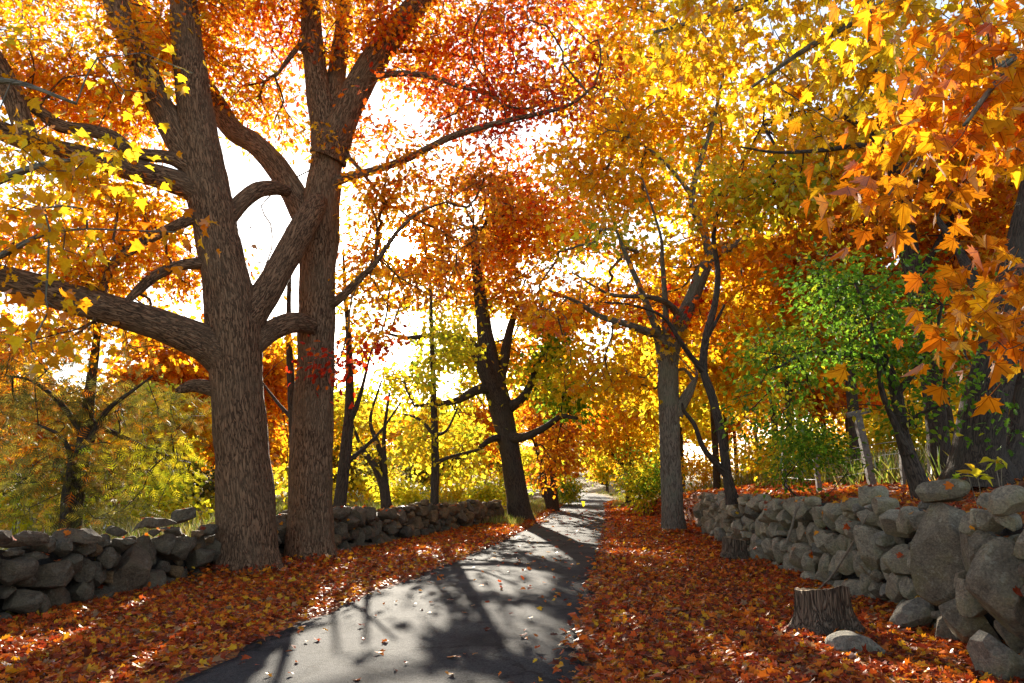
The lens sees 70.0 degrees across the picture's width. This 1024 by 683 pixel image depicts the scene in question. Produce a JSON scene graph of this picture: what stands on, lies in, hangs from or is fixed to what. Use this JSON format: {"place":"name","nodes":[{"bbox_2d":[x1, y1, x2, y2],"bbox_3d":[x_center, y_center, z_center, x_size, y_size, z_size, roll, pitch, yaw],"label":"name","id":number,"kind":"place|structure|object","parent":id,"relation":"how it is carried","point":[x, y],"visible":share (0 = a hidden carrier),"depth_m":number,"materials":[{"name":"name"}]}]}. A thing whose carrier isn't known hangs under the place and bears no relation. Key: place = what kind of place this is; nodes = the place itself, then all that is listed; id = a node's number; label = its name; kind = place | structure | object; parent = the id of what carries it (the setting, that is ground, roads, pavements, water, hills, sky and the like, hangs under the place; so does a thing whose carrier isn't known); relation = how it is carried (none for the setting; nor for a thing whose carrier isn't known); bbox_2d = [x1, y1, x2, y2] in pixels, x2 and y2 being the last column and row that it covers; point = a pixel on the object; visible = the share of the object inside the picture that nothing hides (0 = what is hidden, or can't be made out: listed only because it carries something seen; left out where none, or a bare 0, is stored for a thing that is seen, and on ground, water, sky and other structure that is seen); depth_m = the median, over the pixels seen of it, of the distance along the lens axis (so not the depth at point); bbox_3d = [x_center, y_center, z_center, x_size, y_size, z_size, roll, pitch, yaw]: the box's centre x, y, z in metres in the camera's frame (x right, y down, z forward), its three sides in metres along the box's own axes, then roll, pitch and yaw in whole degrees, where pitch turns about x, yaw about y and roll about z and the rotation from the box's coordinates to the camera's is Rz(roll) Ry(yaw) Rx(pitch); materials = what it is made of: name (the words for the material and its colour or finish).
{"place":"outdoors","nodes":[
{"label":"outdoors","id":0,"kind":"place"},
{"bbox_2d":[176,490,610,682],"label":"road","id":1,"kind":"structure","parent":0,"point":[423,644],"depth_m":8.03,"materials":[{"name":"asphalt"}]},
{"bbox_2d":[162,509,613,682],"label":"leaf litter","id":2,"kind":"object","parent":1,"relation":"on","point":[381,651],"visible":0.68,"depth_m":9.60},
{"bbox_2d":[0,446,1023,682],"bbox_3d":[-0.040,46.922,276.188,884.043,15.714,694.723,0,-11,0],"label":"ground","id":3,"kind":"structure","parent":0,"point":[596,488],"depth_m":8.49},
{"bbox_2d":[3,363,24,460],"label":"orange tree","id":4,"kind":"object","parent":3,"relation":"on","point":[10,390],"visible":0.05,"depth_m":40.91,"materials":[{"name":"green plant"}]},
{"bbox_2d":[0,300,62,458],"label":"orange tree","id":5,"kind":"object","parent":3,"relation":"on","point":[17,333],"visible":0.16,"depth_m":31.52,"materials":[{"name":"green plant"}]},
{"bbox_2d":[0,364,108,506],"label":"orange tree","id":6,"kind":"object","parent":3,"relation":"on","point":[16,385],"visible":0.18,"depth_m":28.28,"materials":[{"name":"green plant"}]},
{"bbox_2d":[0,456,110,534],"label":"field bush","id":7,"kind":"object","parent":3,"relation":"on","point":[20,525],"visible":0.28,"depth_m":16.94,"materials":[{"name":"green plant"}]},
{"bbox_2d":[0,217,211,535],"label":"tree","id":8,"kind":"object","parent":3,"relation":"on","point":[73,475],"visible":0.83,"depth_m":13.15,"materials":[{"name":"yellow plant"}]},
{"bbox_2d":[85,468,135,509],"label":"field bush","id":9,"kind":"object","parent":3,"relation":"on","point":[113,503],"visible":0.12,"depth_m":36.10,"materials":[{"name":"green plant"}]},
{"bbox_2d":[0,4,257,379],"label":"maple tree","id":10,"kind":"object","parent":3,"relation":"on","point":[65,172],"visible":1,"depth_m":7.09,"materials":[{"name":"orange plant"}]},
{"bbox_2d":[65,300,211,510],"bbox_3d":[-17.014,3.600,34.818,8.278,10.857,8.530,-2,-11,11],"label":"orange tree","id":11,"kind":"object","parent":3,"relation":"on","point":[174,374],"visible":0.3,"depth_m":33.59,"materials":[{"name":"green plant"}]},
{"bbox_2d":[91,370,210,496],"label":"yellow tree","id":12,"kind":"object","parent":3,"relation":"on","point":[206,463],"visible":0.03,"depth_m":45.28,"materials":[{"name":"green plant"}]},
{"bbox_2d":[90,374,214,513],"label":"yellow tree","id":13,"kind":"object","parent":3,"relation":"on","point":[206,434],"visible":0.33,"depth_m":27.06,"materials":[{"name":"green plant"}]},
{"bbox_2d":[92,462,213,527],"bbox_3d":[-9.615,4.545,20.233,3.640,2.475,2.665,-5,-12,26],"label":"field bush","id":14,"kind":"object","parent":3,"relation":"on","point":[173,505],"visible":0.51,"depth_m":20.12,"materials":[{"name":"yellow plant"}]},
{"bbox_2d":[0,0,327,575],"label":"oak tree","id":15,"kind":"object","parent":3,"relation":"on","point":[232,338],"visible":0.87,"depth_m":13.26,"materials":[{"name":"orange plant"}]},
{"bbox_2d":[181,467,214,510],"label":"field bush","id":16,"kind":"object","parent":3,"relation":"on","point":[210,500],"visible":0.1,"depth_m":32.44,"materials":[{"name":"yellow plant"}]},
{"bbox_2d":[144,333,296,467],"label":"orange tree","id":17,"kind":"object","parent":3,"relation":"on","point":[277,378],"visible":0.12,"depth_m":38.29,"materials":[{"name":"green plant"}]},
{"bbox_2d":[190,352,296,475],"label":"orange tree","id":18,"kind":"object","parent":3,"relation":"on","point":[281,398],"visible":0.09,"depth_m":41.17,"materials":[{"name":"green plant"}]},
{"bbox_2d":[0,499,504,620],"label":"field stone wall","id":19,"kind":"structure","parent":3,"relation":"on","point":[33,575],"depth_m":10.25,"materials":[{"name":"stone"}]},
{"bbox_2d":[12,502,458,588],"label":"leaf litter","id":20,"kind":"object","parent":19,"relation":"on","point":[67,532],"visible":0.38,"depth_m":11.48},
{"bbox_2d":[0,492,535,586],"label":"dry grass","id":21,"kind":"structure","parent":3,"relation":"on","point":[194,525],"depth_m":18.77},
{"bbox_2d":[272,415,288,491],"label":"yellow tree","id":22,"kind":"object","parent":3,"relation":"on","point":[275,472],"visible":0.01,"depth_m":57.93,"materials":[{"name":"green plant"}]},
{"bbox_2d":[0,502,564,682],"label":"leaf litter","id":23,"kind":"object","parent":3,"relation":"on","point":[34,668],"visible":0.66,"depth_m":8.44,"materials":[{"name":"plant"}]},
{"bbox_2d":[241,224,335,501],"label":"slender tree","id":24,"kind":"object","parent":3,"relation":"on","point":[288,344],"visible":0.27,"depth_m":19.20,"materials":[{"name":"yellow plant"}]},
{"bbox_2d":[275,471,352,510],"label":"field bush","id":25,"kind":"object","parent":3,"relation":"on","point":[284,484],"visible":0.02,"depth_m":25.97,"materials":[{"name":"yellow plant"}]},
{"bbox_2d":[277,387,399,504],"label":"yellow tree","id":26,"kind":"object","parent":3,"relation":"on","point":[356,482],"visible":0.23,"depth_m":34.45,"materials":[{"name":"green plant"}]},
{"bbox_2d":[333,250,415,506],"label":"slender tree","id":27,"kind":"object","parent":3,"relation":"on","point":[346,457],"visible":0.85,"depth_m":17.86,"materials":[{"name":"brown plant"}]},
{"bbox_2d":[334,381,420,488],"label":"yellow tree","id":28,"kind":"object","parent":3,"relation":"on","point":[370,401],"visible":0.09,"depth_m":54.01,"materials":[{"name":"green plant"}]},
{"bbox_2d":[127,0,640,561],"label":"oak tree","id":29,"kind":"object","parent":3,"relation":"on","point":[337,96],"visible":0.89,"depth_m":15.19,"materials":[{"name":"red plant"}]},
{"bbox_2d":[361,413,406,493],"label":"orange tree","id":30,"kind":"object","parent":3,"relation":"on","point":[392,434],"visible":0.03,"depth_m":75.42,"materials":[{"name":"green plant"}]},
{"bbox_2d":[357,470,413,501],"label":"field bush","id":31,"kind":"object","parent":3,"relation":"on","point":[391,479],"visible":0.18,"depth_m":42.62,"materials":[{"name":"yellow plant"}]},
{"bbox_2d":[333,338,454,508],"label":"slender tree","id":32,"kind":"object","parent":3,"relation":"on","point":[381,474],"visible":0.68,"depth_m":19.79,"materials":[{"name":"yellow plant"}]},
{"bbox_2d":[363,473,429,505],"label":"field bush","id":33,"kind":"object","parent":3,"relation":"on","point":[409,495],"visible":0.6,"depth_m":32.90,"materials":[{"name":"yellow plant"}]},
{"bbox_2d":[392,438,422,491],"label":"yellow tree","id":34,"kind":"object","parent":3,"relation":"on","point":[403,465],"visible":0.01,"depth_m":94.43,"materials":[{"name":"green plant"}]},
{"bbox_2d":[395,406,473,489],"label":"yellow tree","id":35,"kind":"object","parent":3,"relation":"on","point":[419,463],"visible":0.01,"depth_m":70.86,"materials":[{"name":"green plant"}]},
{"bbox_2d":[386,394,486,496],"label":"yellow tree","id":36,"kind":"object","parent":3,"relation":"on","point":[422,473],"visible":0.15,"depth_m":45.20,"materials":[{"name":"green plant"}]},
{"bbox_2d":[372,283,507,531],"bbox_3d":[-2.422,2.137,23.085,4.096,8.191,4.344,-4,-12,21],"label":"slender tree","id":37,"kind":"object","parent":3,"relation":"on","point":[454,344],"visible":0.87,"depth_m":22.81,"materials":[{"name":"yellow plant"}]},
{"bbox_2d":[185,516,701,578],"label":"leaf litter","id":38,"kind":"object","parent":3,"relation":"on","point":[342,555],"visible":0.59,"depth_m":13.35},
{"bbox_2d":[425,470,496,501],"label":"field bush","id":39,"kind":"object","parent":3,"relation":"on","point":[457,494],"visible":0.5,"depth_m":38.70,"materials":[{"name":"yellow plant"}]},
{"bbox_2d":[28,377,918,490],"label":"wood","id":40,"kind":"object","parent":3,"relation":"on","point":[842,428],"visible":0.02,"depth_m":103.19,"materials":[{"name":"orange plant"}]},
{"bbox_2d":[439,397,515,490],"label":"orange tree","id":41,"kind":"object","parent":3,"relation":"on","point":[486,422],"visible":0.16,"depth_m":58.62,"materials":[{"name":"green plant"}]},
{"bbox_2d":[337,122,621,519],"bbox_3d":[-1.017,-0.488,31.731,12.928,17.045,10.295,0,-11,0],"label":"shade tree","id":42,"kind":"object","parent":3,"relation":"on","point":[516,223],"visible":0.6,"depth_m":30.46,"materials":[{"name":"orange plant"}]},
{"bbox_2d":[459,478,506,508],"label":"field bush","id":43,"kind":"object","parent":3,"relation":"on","point":[488,492],"visible":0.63,"depth_m":35.09,"materials":[{"name":"yellow plant"}]},
{"bbox_2d":[472,406,497,483],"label":"lane tree","id":44,"kind":"object","parent":3,"relation":"on","point":[483,470],"visible":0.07,"depth_m":109.78,"materials":[{"name":"plant"}]},
{"bbox_2d":[475,470,531,503],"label":"field bush","id":45,"kind":"object","parent":3,"relation":"on","point":[500,485],"visible":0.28,"depth_m":46.80,"materials":[{"name":"yellow plant"}]},
{"bbox_2d":[481,427,532,491],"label":"yellow tree","id":46,"kind":"object","parent":3,"relation":"on","point":[498,469],"visible":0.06,"depth_m":82.52,"materials":[{"name":"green plant"}]},
{"bbox_2d":[514,408,564,496],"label":"lane tree","id":47,"kind":"object","parent":3,"relation":"on","point":[527,448],"visible":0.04,"depth_m":69.23,"materials":[{"name":"yellow plant"}]},
{"bbox_2d":[518,403,588,495],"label":"lane tree","id":48,"kind":"object","parent":3,"relation":"on","point":[526,460],"visible":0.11,"depth_m":55.22,"materials":[{"name":"yellow plant"}]},
{"bbox_2d":[482,490,636,525],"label":"verge grass","id":49,"kind":"structure","parent":3,"relation":"on","point":[536,503],"depth_m":39.54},
{"bbox_2d":[507,351,628,510],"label":"shade tree","id":50,"kind":"object","parent":3,"relation":"on","point":[549,500],"visible":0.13,"depth_m":41.02,"materials":[{"name":"orange plant"}]},
{"bbox_2d":[557,476,588,505],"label":"roadside bush","id":51,"kind":"object","parent":3,"relation":"on","point":[570,492],"visible":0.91,"depth_m":48.38,"materials":[{"name":"green plant"}]},
{"bbox_2d":[578,403,619,491],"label":"lane tree","id":52,"kind":"object","parent":3,"relation":"on","point":[599,477],"visible":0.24,"depth_m":87.49,"materials":[{"name":"yellow plant"}]},
{"bbox_2d":[559,338,659,503],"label":"shade tree","id":53,"kind":"object","parent":3,"relation":"on","point":[612,441],"visible":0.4,"depth_m":46.23,"materials":[{"name":"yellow plant"}]},
{"bbox_2d":[603,438,658,477],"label":"lane tree","id":54,"kind":"object","parent":3,"relation":"on","point":[622,461],"depth_m":72.53,"materials":[{"name":"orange plant"}]},
{"bbox_2d":[486,0,796,532],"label":"maple tree","id":55,"kind":"object","parent":3,"relation":"on","point":[623,134],"visible":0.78,"depth_m":23.80,"materials":[{"name":"yellow plant"}]},
{"bbox_2d":[601,448,694,515],"bbox_3d":[6.337,6.573,33.048,4.206,3.639,3.372,-10,-15,42],"label":"roadside bush","id":56,"kind":"object","parent":3,"relation":"on","point":[644,488],"visible":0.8,"depth_m":33.22,"materials":[{"name":"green plant"}]},
{"bbox_2d":[608,441,689,500],"bbox_3d":[7.182,6.884,37.803,4.227,3.503,4.433,0,-11,0],"label":"roadside bush","id":57,"kind":"object","parent":3,"relation":"on","point":[625,471],"visible":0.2,"depth_m":38.12,"materials":[{"name":"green plant"}]},
{"bbox_2d":[600,398,700,491],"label":"golden tree","id":58,"kind":"object","parent":3,"relation":"on","point":[649,425],"depth_m":71.21,"materials":[{"name":"orange plant"}]},
{"bbox_2d":[587,329,726,490],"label":"golden tree","id":59,"kind":"object","parent":3,"relation":"on","point":[686,429],"visible":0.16,"depth_m":44.39,"materials":[{"name":"yellow plant"}]},
{"bbox_2d":[620,430,709,474],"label":"lane tree","id":60,"kind":"object","parent":3,"relation":"on","point":[658,448],"visible":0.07,"depth_m":58.84,"materials":[{"name":"orange plant"}]},
{"bbox_2d":[582,116,799,504],"bbox_3d":[4.742,-0.836,16.994,4.678,9.089,6.263,-10,-15,41],"label":"slender tree","id":61,"kind":"object","parent":3,"relation":"on","point":[723,467],"visible":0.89,"depth_m":17.27,"materials":[{"name":"orange plant"}]},
{"bbox_2d":[611,265,783,489],"bbox_3d":[8.181,1.868,32.861,8.462,10.992,9.168,-7,-13,31],"label":"golden tree","id":62,"kind":"object","parent":3,"relation":"on","point":[715,378],"visible":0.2,"depth_m":32.05,"materials":[{"name":"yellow plant"}]},
{"bbox_2d":[681,449,738,490],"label":"undergrowth bush","id":63,"kind":"object","parent":3,"relation":"on","point":[704,470],"visible":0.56,"depth_m":37.57,"materials":[{"name":"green plant"}]},
{"bbox_2d":[720,536,748,560],"bbox_3d":[4.513,4.241,14.812,0.950,0.559,0.930,0,-11,0],"label":"tree stump","id":64,"kind":"object","parent":3,"relation":"on","point":[733,548],"visible":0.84,"depth_m":14.59,"materials":[{"name":"wood"}]},
{"bbox_2d":[684,373,785,461],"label":"golden tree","id":65,"kind":"object","parent":3,"relation":"on","point":[741,417],"visible":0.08,"depth_m":50.77,"materials":[{"name":"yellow plant"}]},
{"bbox_2d":[706,377,782,477],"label":"rusty tree","id":66,"kind":"object","parent":3,"relation":"on","point":[738,424],"visible":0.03,"depth_m":62.10,"materials":[{"name":"orange plant"}]},
{"bbox_2d":[718,432,774,486],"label":"undergrowth bush","id":67,"kind":"object","parent":3,"relation":"on","point":[740,459],"visible":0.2,"depth_m":29.55,"materials":[{"name":"green plant"}]},
{"bbox_2d":[714,229,833,452],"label":"bare trunk tree","id":68,"kind":"object","parent":3,"relation":"on","point":[819,395],"visible":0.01,"depth_m":36.35,"materials":[{"name":"brown plant"}]},
{"bbox_2d":[548,497,1023,682],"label":"leaf litter","id":69,"kind":"object","parent":3,"relation":"on","point":[628,536],"visible":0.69,"depth_m":7.72,"materials":[{"name":"plant"}]},
{"bbox_2d":[729,424,842,483],"bbox_3d":[8.887,3.842,23.717,3.245,2.318,3.857,0,-11,0],"label":"undergrowth bush","id":70,"kind":"object","parent":3,"relation":"on","point":[762,460],"visible":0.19,"depth_m":23.99,"materials":[{"name":"green plant"}]},
{"bbox_2d":[683,214,916,432],"bbox_3d":[10.874,0.018,26.752,9.463,11.346,8.735,8,-14,-37],"label":"golden tree","id":71,"kind":"object","parent":3,"relation":"on","point":[774,326],"visible":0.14,"depth_m":26.63,"materials":[{"name":"yellow plant"}]},
{"bbox_2d":[741,366,870,497],"bbox_3d":[5.931,2.099,15.223,2.197,3.026,2.877,5,-12,-26],"label":"bank bush","id":72,"kind":"object","parent":3,"relation":"on","point":[814,425],"visible":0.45,"depth_m":15.11,"materials":[{"name":"green plant"}]},
{"bbox_2d":[744,349,883,441],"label":"rusty tree","id":73,"kind":"object","parent":3,"relation":"on","point":[841,401],"visible":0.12,"depth_m":39.31,"materials":[{"name":"orange plant"}]},
{"bbox_2d":[683,442,948,492],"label":"bank grass","id":74,"kind":"structure","parent":3,"relation":"on","point":[886,461],"depth_m":17.93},
{"bbox_2d":[619,0,1023,417],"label":"maple tree","id":75,"kind":"object","parent":3,"relation":"on","point":[994,122],"visible":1,"depth_m":3.39,"materials":[{"name":"orange plant"}]},
{"bbox_2d":[783,586,865,635],"bbox_3d":[3.220,2.873,7.800,1.058,0.578,1.054,2,-11,-12],"label":"tree stump","id":76,"kind":"object","parent":3,"relation":"on","point":[820,611],"visible":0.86,"depth_m":7.54,"materials":[{"name":"wood"}]},
{"bbox_2d":[721,86,931,467],"bbox_3d":[9.802,-1.600,21.609,6.675,12.401,5.560,6,-13,-30],"label":"bare trunk tree","id":77,"kind":"object","parent":3,"relation":"on","point":[780,266],"visible":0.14,"depth_m":21.43,"materials":[{"name":"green plant"}]},
{"bbox_2d":[645,476,1023,654],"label":"leaf litter","id":78,"kind":"object","parent":3,"relation":"on","point":[967,505],"visible":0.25,"depth_m":15.73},
{"bbox_2d":[781,409,905,491],"bbox_3d":[7.441,2.772,17.359,0.666,2.100,5.018,2,-11,-8],"label":"wooden fence","id":79,"kind":"object","parent":3,"relation":"on","point":[861,434],"visible":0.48,"depth_m":15.89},
{"bbox_2d":[818,514,868,588],"bbox_3d":[4.463,2.922,9.972,0.053,1.171,1.395,2,-11,-9],"label":"fallen stick","id":80,"kind":"object","parent":3,"relation":"on","point":[835,570],"visible":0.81,"depth_m":9.92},
{"bbox_2d":[826,368,873,432],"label":"bare trunk tree","id":81,"kind":"object","parent":3,"relation":"on","point":[846,424],"depth_m":47.28,"materials":[{"name":"brown plant"}]},
{"bbox_2d":[817,410,891,456],"bbox_3d":[13.039,4.027,28.757,3.941,2.561,3.606,4,-12,-21],"label":"undergrowth bush","id":82,"kind":"object","parent":3,"relation":"on","point":[847,433],"visible":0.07,"depth_m":28.28,"materials":[{"name":"green plant"}]},
{"bbox_2d":[825,630,884,653],"bbox_3d":[3.165,2.833,6.755,0.485,0.286,0.317,0,-11,0],"label":"rock","id":83,"kind":"object","parent":3,"relation":"on","point":[845,640],"visible":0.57,"depth_m":6.68,"materials":[{"name":"stone"}]},
{"bbox_2d":[690,0,1023,480],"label":"tall tree","id":84,"kind":"object","parent":3,"relation":"on","point":[786,199],"visible":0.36,"depth_m":16.25,"materials":[{"name":"orange plant"}]},
{"bbox_2d":[692,479,1023,657],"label":"field stone wall","id":85,"kind":"structure","parent":3,"relation":"on","point":[956,572],"depth_m":8.32,"materials":[{"name":"stone"}]},
{"bbox_2d":[785,503,799,544],"bbox_3d":[4.593,2.995,11.978,0.058,0.696,0.421,4,-12,-19],"label":"fallen stick","id":86,"kind":"object","parent":85,"relation":"on","point":[792,523],"visible":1,"depth_m":11.96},
{"bbox_2d":[742,410,890,499],"bbox_3d":[5.527,2.196,13.225,2.449,1.923,1.783,0,-11,0],"label":"trailing bush","id":87,"kind":"object","parent":85,"relation":"on","point":[817,449],"visible":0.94,"depth_m":13.13,"materials":[{"name":"green plant"}]},
{"bbox_2d":[717,477,1022,597],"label":"leaf litter","id":88,"kind":"object","parent":85,"relation":"on","point":[1016,590],"visible":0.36,"depth_m":10.02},
{"bbox_2d":[802,379,923,430],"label":"golden tree","id":89,"kind":"object","parent":3,"relation":"on","point":[876,411],"visible":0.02,"depth_m":55.93,"materials":[{"name":"orange plant"}]},
{"bbox_2d":[703,230,1023,499],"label":"green tree","id":90,"kind":"object","parent":3,"relation":"on","point":[883,363],"visible":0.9,"depth_m":11.22,"materials":[{"name":"green plant"}]},
{"bbox_2d":[840,374,924,434],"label":"golden tree","id":91,"kind":"object","parent":3,"relation":"on","point":[906,395],"visible":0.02,"depth_m":64.02,"materials":[{"name":"orange plant"}]},
{"bbox_2d":[848,402,953,457],"bbox_3d":[11.917,2.838,22.060,2.959,2.365,3.293,6,-12,-27],"label":"undergrowth bush","id":92,"kind":"object","parent":3,"relation":"on","point":[886,429],"visible":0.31,"depth_m":21.95,"materials":[{"name":"green plant"}]},
{"bbox_2d":[889,597,934,629],"bbox_3d":[4.302,2.971,7.853,0.408,0.449,0.411,0,-11,0],"label":"rock","id":93,"kind":"object","parent":3,"relation":"on","point":[915,612],"visible":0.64,"depth_m":7.74,"materials":[{"name":"stone"}]},
{"bbox_2d":[820,175,1005,432],"bbox_3d":[15.085,-0.891,24.549,9.393,11.429,9.859,-2,-11,8],"label":"rusty tree","id":94,"kind":"object","parent":3,"relation":"on","point":[949,412],"visible":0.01,"depth_m":24.35,"materials":[{"name":"orange plant"}]},
{"bbox_2d":[860,237,972,391],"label":"golden tree","id":95,"kind":"object","parent":3,"relation":"on","point":[902,379],"visible":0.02,"depth_m":28.16,"materials":[{"name":"orange plant"}]},
{"bbox_2d":[844,64,1022,342],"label":"rusty tree","id":96,"kind":"object","parent":3,"relation":"on","point":[987,259],"visible":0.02,"depth_m":19.27,"materials":[{"name":"orange plant"}]},
{"bbox_2d":[916,385,957,441],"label":"golden tree","id":97,"kind":"object","parent":3,"relation":"on","point":[954,417],"depth_m":68.30,"materials":[{"name":"brown plant"}]},
{"bbox_2d":[914,369,969,410],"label":"golden tree","id":98,"kind":"object","parent":3,"relation":"on","point":[955,399],"visible":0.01,"depth_m":34.15,"materials":[{"name":"brown plant"}]},
{"bbox_2d":[894,18,1023,487],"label":"oak tree","id":99,"kind":"object","parent":3,"relation":"on","point":[994,435],"visible":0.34,"depth_m":12.46,"materials":[{"name":"orange plant"}]},
{"bbox_2d":[956,463,992,509],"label":"sapling","id":100,"kind":"object","parent":3,"relation":"on","point":[976,472],"visible":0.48,"depth_m":7.37,"materials":[{"name":"yellow plant"}]},
{"bbox_2d":[979,457,1006,486],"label":"sapling","id":101,"kind":"object","parent":3,"relation":"on","point":[998,465],"visible":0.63,"depth_m":7.78,"materials":[{"name":"green plant"}]},
{"bbox_2d":[966,630,1023,682],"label":"rock","id":102,"kind":"object","parent":3,"relation":"on","point":[989,653],"visible":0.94,"depth_m":5.77,"materials":[{"name":"stone"}]},
{"bbox_2d":[0,0,1023,467],"label":"sky","id":103,"kind":"structure","parent":0,"point":[241,172],"materials":[{"name":"white"}]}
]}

